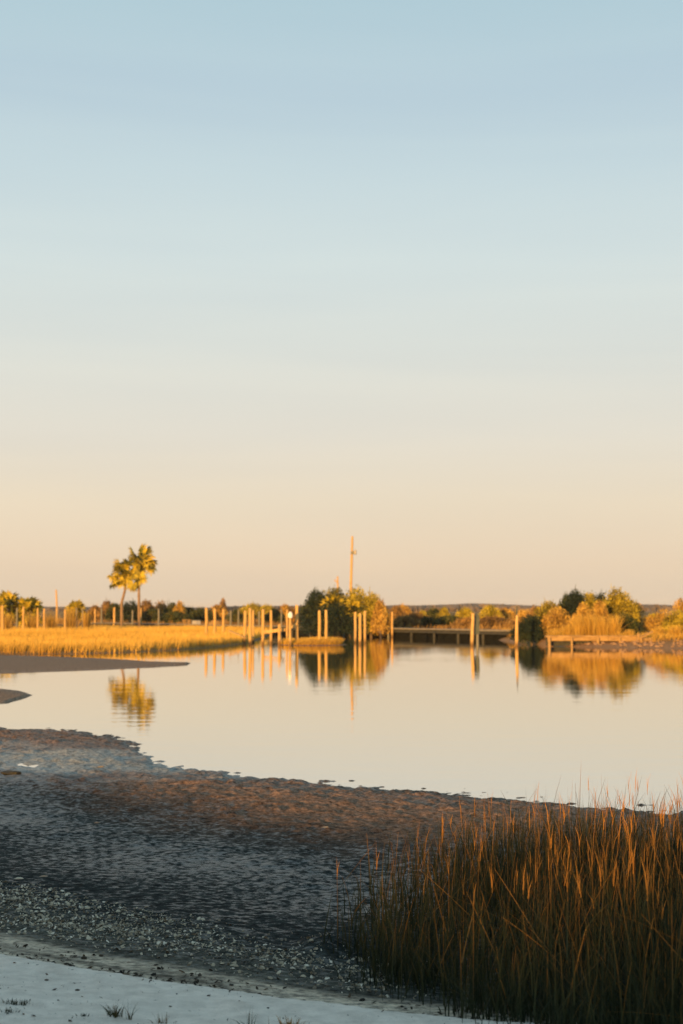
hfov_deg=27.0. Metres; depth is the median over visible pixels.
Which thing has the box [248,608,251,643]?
piling
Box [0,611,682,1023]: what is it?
ground
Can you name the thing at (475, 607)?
woods
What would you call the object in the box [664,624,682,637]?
grass clump
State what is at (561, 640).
bulkhead
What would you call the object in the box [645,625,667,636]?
grass clump
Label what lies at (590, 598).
yellow shrub
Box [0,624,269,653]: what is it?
marsh grass
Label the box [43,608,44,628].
piling
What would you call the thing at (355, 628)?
piling
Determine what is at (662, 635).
bank grass
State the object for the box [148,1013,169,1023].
grass tuft
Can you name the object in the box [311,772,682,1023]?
cordgrass
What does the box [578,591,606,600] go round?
olive shrub
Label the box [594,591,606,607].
dark cedar
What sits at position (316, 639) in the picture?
island grass
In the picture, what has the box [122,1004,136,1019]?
grass tuft
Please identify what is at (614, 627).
grass clump
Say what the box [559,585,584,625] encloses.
dark cedar
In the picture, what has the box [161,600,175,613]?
brush
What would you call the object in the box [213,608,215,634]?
piling
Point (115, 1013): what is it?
grass tuft
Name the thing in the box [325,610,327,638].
piling
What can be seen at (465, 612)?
brush
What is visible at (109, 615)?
brush
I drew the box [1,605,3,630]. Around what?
piling
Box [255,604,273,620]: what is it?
tree
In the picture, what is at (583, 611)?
golden shrub
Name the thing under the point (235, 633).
fallen plank
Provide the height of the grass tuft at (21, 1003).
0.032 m
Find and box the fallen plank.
[228,630,246,638]
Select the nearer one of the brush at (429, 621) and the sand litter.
the sand litter
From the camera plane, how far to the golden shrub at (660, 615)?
94.53 m
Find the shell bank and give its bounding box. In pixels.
[0,880,436,998]
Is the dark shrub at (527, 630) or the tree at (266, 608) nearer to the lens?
the dark shrub at (527, 630)
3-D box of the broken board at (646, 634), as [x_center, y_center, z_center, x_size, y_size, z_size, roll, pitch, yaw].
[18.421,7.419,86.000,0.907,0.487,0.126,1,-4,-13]
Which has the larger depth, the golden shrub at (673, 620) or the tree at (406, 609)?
the tree at (406, 609)
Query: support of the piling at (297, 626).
in the water
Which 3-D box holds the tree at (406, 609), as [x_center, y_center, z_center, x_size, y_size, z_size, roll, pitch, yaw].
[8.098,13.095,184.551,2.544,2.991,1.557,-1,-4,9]
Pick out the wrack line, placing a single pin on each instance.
(84, 957)
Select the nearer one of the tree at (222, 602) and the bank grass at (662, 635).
the bank grass at (662, 635)
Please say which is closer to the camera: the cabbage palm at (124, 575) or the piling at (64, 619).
the piling at (64, 619)
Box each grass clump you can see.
[0,612,15,629]
[24,611,40,628]
[40,610,62,629]
[59,606,81,629]
[78,610,93,629]
[545,627,563,634]
[561,623,574,634]
[563,613,589,634]
[583,613,598,634]
[594,615,609,634]
[601,613,626,634]
[620,629,634,634]
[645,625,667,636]
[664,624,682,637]
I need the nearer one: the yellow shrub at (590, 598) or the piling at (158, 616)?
the yellow shrub at (590, 598)
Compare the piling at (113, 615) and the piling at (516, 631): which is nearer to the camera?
the piling at (516, 631)
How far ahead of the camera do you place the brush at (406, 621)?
127.26 m
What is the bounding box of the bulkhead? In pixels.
[545,634,640,646]
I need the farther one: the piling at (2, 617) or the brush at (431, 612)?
the brush at (431, 612)
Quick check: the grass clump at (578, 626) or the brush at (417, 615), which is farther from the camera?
the brush at (417, 615)
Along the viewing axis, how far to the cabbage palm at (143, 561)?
129.52 m
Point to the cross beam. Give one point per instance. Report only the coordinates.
(271, 631)
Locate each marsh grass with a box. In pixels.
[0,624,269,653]
[13,617,651,631]
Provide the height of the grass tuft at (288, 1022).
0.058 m
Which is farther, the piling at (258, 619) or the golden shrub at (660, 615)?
the piling at (258, 619)
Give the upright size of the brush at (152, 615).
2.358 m
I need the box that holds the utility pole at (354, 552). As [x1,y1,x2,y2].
[349,536,356,596]
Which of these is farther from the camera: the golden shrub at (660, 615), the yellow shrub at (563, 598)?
the yellow shrub at (563, 598)
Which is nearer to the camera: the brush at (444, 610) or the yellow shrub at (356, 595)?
the yellow shrub at (356, 595)
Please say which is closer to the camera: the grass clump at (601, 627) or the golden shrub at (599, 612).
the grass clump at (601, 627)
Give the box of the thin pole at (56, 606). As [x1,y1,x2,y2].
[55,590,57,623]
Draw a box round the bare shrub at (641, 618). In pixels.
[632,603,647,631]
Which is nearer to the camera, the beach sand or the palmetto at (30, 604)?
the beach sand
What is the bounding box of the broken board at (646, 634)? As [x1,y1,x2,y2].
[639,631,652,638]
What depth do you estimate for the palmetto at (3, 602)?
127.51 m
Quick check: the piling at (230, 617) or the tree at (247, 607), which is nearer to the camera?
the piling at (230, 617)
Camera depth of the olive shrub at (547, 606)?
94.48 m
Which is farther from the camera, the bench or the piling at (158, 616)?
the piling at (158, 616)
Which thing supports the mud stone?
on the ground at (110, 819)
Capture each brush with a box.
[87,604,103,621]
[104,602,119,622]
[117,598,146,622]
[137,600,157,622]
[142,608,166,622]
[153,600,167,622]
[160,609,193,623]
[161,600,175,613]
[185,604,194,614]
[190,606,211,623]
[227,606,243,623]
[264,607,285,622]
[279,604,289,620]
[389,605,405,620]
[390,615,420,627]
[405,608,431,620]
[416,614,440,627]
[426,606,439,618]
[429,614,461,628]
[436,606,449,619]
[450,615,480,627]
[455,607,473,618]
[467,614,519,627]
[478,603,503,628]
[499,607,515,618]
[510,608,528,621]
[524,604,540,621]
[644,612,666,619]
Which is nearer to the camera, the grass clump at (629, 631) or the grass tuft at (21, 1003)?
the grass tuft at (21, 1003)
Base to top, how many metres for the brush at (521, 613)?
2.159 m
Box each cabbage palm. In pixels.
[107,556,134,626]
[126,543,157,628]
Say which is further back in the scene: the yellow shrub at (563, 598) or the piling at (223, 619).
the piling at (223, 619)
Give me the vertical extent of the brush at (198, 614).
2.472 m
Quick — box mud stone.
[1,770,20,774]
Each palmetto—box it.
[0,590,43,627]
[0,597,7,626]
[65,599,86,625]
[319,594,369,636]
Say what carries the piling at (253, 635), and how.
in the water
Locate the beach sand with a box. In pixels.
[0,954,532,1023]
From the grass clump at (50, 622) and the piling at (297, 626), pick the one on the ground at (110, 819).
the grass clump at (50, 622)
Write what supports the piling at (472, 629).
in the water
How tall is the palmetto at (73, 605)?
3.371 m
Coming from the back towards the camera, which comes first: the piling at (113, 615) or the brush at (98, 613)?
the brush at (98, 613)
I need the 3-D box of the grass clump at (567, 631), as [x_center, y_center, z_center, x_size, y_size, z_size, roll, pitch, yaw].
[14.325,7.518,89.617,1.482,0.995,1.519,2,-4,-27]
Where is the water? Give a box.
[0,634,682,814]
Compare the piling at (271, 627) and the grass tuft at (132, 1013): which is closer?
the grass tuft at (132, 1013)
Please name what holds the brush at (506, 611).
on the ground at (110, 819)
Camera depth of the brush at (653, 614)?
148.99 m
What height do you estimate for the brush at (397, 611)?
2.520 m
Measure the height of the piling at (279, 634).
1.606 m
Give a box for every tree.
[99,599,111,619]
[172,598,186,614]
[208,604,228,620]
[219,598,227,614]
[239,601,260,620]
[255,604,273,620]
[288,606,298,624]
[298,585,325,634]
[400,602,413,615]
[671,598,682,616]
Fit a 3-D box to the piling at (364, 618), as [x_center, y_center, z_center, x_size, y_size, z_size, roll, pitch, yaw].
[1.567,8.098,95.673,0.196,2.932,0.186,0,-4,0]
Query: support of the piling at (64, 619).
in the water
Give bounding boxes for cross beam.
[263,628,284,633]
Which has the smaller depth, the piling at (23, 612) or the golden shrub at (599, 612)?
the golden shrub at (599, 612)
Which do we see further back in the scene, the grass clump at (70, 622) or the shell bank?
the grass clump at (70, 622)
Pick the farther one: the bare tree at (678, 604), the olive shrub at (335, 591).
the olive shrub at (335, 591)
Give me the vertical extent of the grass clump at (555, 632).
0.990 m
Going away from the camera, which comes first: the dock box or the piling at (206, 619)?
the piling at (206, 619)
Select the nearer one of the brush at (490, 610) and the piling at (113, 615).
the brush at (490, 610)
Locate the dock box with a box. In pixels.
[192,620,200,623]
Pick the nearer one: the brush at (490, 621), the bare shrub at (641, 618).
the bare shrub at (641, 618)
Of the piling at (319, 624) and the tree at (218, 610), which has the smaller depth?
the piling at (319, 624)
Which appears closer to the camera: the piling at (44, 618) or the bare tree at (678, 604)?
the bare tree at (678, 604)
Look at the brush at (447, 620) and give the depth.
133.55 m
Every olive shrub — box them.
[322,585,347,636]
[533,598,563,626]
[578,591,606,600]
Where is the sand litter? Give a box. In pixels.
[0,962,523,1023]
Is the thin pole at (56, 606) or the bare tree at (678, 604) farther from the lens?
the thin pole at (56, 606)
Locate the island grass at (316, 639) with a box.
[281,636,345,644]
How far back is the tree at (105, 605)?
189.45 m
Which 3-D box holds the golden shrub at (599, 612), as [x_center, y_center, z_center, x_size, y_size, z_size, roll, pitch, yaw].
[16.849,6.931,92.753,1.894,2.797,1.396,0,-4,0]
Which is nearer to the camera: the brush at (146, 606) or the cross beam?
the cross beam
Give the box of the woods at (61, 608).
[41,607,217,610]
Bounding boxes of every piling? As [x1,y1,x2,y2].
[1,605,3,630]
[16,608,17,628]
[22,607,24,630]
[37,608,38,630]
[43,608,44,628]
[64,609,65,629]
[113,607,114,624]
[140,608,141,625]
[158,609,159,625]
[205,607,207,633]
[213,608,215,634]
[222,609,224,631]
[230,610,231,625]
[243,611,246,643]
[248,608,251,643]
[252,610,254,642]
[258,612,259,626]
[261,609,264,644]
[270,610,272,643]
[278,624,280,644]
[286,609,287,637]
[289,618,290,645]
[295,605,298,641]
[318,610,320,641]
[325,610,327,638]
[354,612,356,642]
[358,613,361,643]
[363,611,365,642]
[391,611,392,636]
[470,613,474,645]
[515,615,517,645]
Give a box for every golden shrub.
[540,605,574,634]
[569,602,596,634]
[588,598,611,633]
[639,615,656,632]
[646,608,680,632]
[660,609,682,632]
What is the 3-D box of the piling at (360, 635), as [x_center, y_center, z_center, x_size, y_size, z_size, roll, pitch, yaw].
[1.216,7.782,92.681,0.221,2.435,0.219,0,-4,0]
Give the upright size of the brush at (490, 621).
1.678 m
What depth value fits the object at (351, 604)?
116.18 m
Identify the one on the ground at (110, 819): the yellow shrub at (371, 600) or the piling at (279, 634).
the yellow shrub at (371, 600)
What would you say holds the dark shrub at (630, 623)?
on the ground at (110, 819)
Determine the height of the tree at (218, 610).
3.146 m
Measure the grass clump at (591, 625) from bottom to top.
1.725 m
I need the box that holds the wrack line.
[0,942,519,1021]
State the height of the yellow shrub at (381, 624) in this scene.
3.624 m
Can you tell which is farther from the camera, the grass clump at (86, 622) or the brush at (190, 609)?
the brush at (190, 609)
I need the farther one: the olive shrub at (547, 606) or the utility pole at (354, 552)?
the utility pole at (354, 552)
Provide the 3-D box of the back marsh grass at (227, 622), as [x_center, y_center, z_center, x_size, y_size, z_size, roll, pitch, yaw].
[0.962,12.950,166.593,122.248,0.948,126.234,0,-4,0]
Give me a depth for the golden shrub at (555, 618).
92.04 m
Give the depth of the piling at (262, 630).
91.65 m
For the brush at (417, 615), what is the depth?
139.20 m
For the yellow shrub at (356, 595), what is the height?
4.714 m
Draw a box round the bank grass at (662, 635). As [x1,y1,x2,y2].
[497,628,682,641]
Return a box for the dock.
[90,622,510,639]
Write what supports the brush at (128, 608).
on the ground at (110, 819)
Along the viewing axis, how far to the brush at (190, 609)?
171.22 m
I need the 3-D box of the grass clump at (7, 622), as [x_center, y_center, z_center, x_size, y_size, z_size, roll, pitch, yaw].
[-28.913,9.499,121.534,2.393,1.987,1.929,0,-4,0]
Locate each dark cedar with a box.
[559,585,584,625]
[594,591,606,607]
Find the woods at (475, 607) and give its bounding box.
[386,603,680,611]
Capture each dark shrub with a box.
[299,599,368,636]
[509,613,551,643]
[618,612,638,633]
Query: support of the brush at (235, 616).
on the ground at (110, 819)
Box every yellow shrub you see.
[343,584,367,630]
[356,591,384,636]
[370,597,390,636]
[557,591,568,606]
[579,590,598,612]
[600,586,640,630]
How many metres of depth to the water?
31.36 m
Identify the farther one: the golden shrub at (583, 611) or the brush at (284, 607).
the brush at (284, 607)
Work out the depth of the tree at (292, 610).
149.46 m
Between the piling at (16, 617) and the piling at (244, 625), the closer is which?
the piling at (244, 625)
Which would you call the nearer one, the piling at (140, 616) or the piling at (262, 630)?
the piling at (262, 630)
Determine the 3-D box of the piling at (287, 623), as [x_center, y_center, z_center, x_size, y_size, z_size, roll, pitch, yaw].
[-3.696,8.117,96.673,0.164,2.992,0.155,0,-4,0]
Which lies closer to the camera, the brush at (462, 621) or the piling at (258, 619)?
the brush at (462, 621)
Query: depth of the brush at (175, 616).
165.15 m
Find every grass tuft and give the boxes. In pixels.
[1,997,29,1005]
[101,1000,126,1017]
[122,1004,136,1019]
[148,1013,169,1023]
[232,1008,255,1023]
[268,1015,315,1023]
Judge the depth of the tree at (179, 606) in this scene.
169.43 m
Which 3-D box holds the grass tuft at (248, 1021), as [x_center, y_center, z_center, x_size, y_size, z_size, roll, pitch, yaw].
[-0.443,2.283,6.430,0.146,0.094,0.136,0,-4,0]
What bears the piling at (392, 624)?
in the water
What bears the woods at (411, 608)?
on the ground at (110, 819)
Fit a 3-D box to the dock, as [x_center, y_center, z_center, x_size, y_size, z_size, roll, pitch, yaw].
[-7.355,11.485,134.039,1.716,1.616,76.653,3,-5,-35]
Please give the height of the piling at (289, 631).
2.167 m
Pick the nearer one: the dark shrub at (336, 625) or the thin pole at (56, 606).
the dark shrub at (336, 625)
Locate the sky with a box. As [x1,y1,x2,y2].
[0,0,682,606]
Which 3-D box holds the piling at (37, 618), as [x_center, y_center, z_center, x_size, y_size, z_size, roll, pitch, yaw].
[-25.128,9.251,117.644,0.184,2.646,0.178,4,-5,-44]
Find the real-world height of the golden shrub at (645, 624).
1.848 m
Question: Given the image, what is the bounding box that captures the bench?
[182,619,190,623]
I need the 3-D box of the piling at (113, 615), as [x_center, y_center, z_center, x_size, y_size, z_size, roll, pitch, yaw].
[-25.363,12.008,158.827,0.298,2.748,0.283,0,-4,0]
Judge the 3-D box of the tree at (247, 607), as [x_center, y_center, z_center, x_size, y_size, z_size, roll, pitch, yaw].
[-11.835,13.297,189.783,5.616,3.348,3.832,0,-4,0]
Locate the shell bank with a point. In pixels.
(261, 967)
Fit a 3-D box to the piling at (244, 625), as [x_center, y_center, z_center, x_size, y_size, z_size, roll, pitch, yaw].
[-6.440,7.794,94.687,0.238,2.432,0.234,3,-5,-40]
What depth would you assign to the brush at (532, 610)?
119.75 m
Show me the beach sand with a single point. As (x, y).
(218, 1005)
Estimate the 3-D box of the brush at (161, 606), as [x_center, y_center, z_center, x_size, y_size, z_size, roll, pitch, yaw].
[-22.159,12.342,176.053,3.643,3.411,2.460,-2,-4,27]
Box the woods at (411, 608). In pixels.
[226,605,424,611]
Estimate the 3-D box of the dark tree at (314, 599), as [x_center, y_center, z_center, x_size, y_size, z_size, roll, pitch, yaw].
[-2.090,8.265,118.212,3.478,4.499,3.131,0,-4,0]
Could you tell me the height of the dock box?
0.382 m
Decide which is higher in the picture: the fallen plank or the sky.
the sky
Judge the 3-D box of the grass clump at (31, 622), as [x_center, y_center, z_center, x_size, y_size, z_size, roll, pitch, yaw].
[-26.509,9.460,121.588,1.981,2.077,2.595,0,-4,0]
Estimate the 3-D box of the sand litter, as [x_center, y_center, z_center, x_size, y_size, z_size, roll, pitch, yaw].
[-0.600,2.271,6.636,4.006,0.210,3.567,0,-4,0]
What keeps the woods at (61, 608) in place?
on the ground at (110, 819)

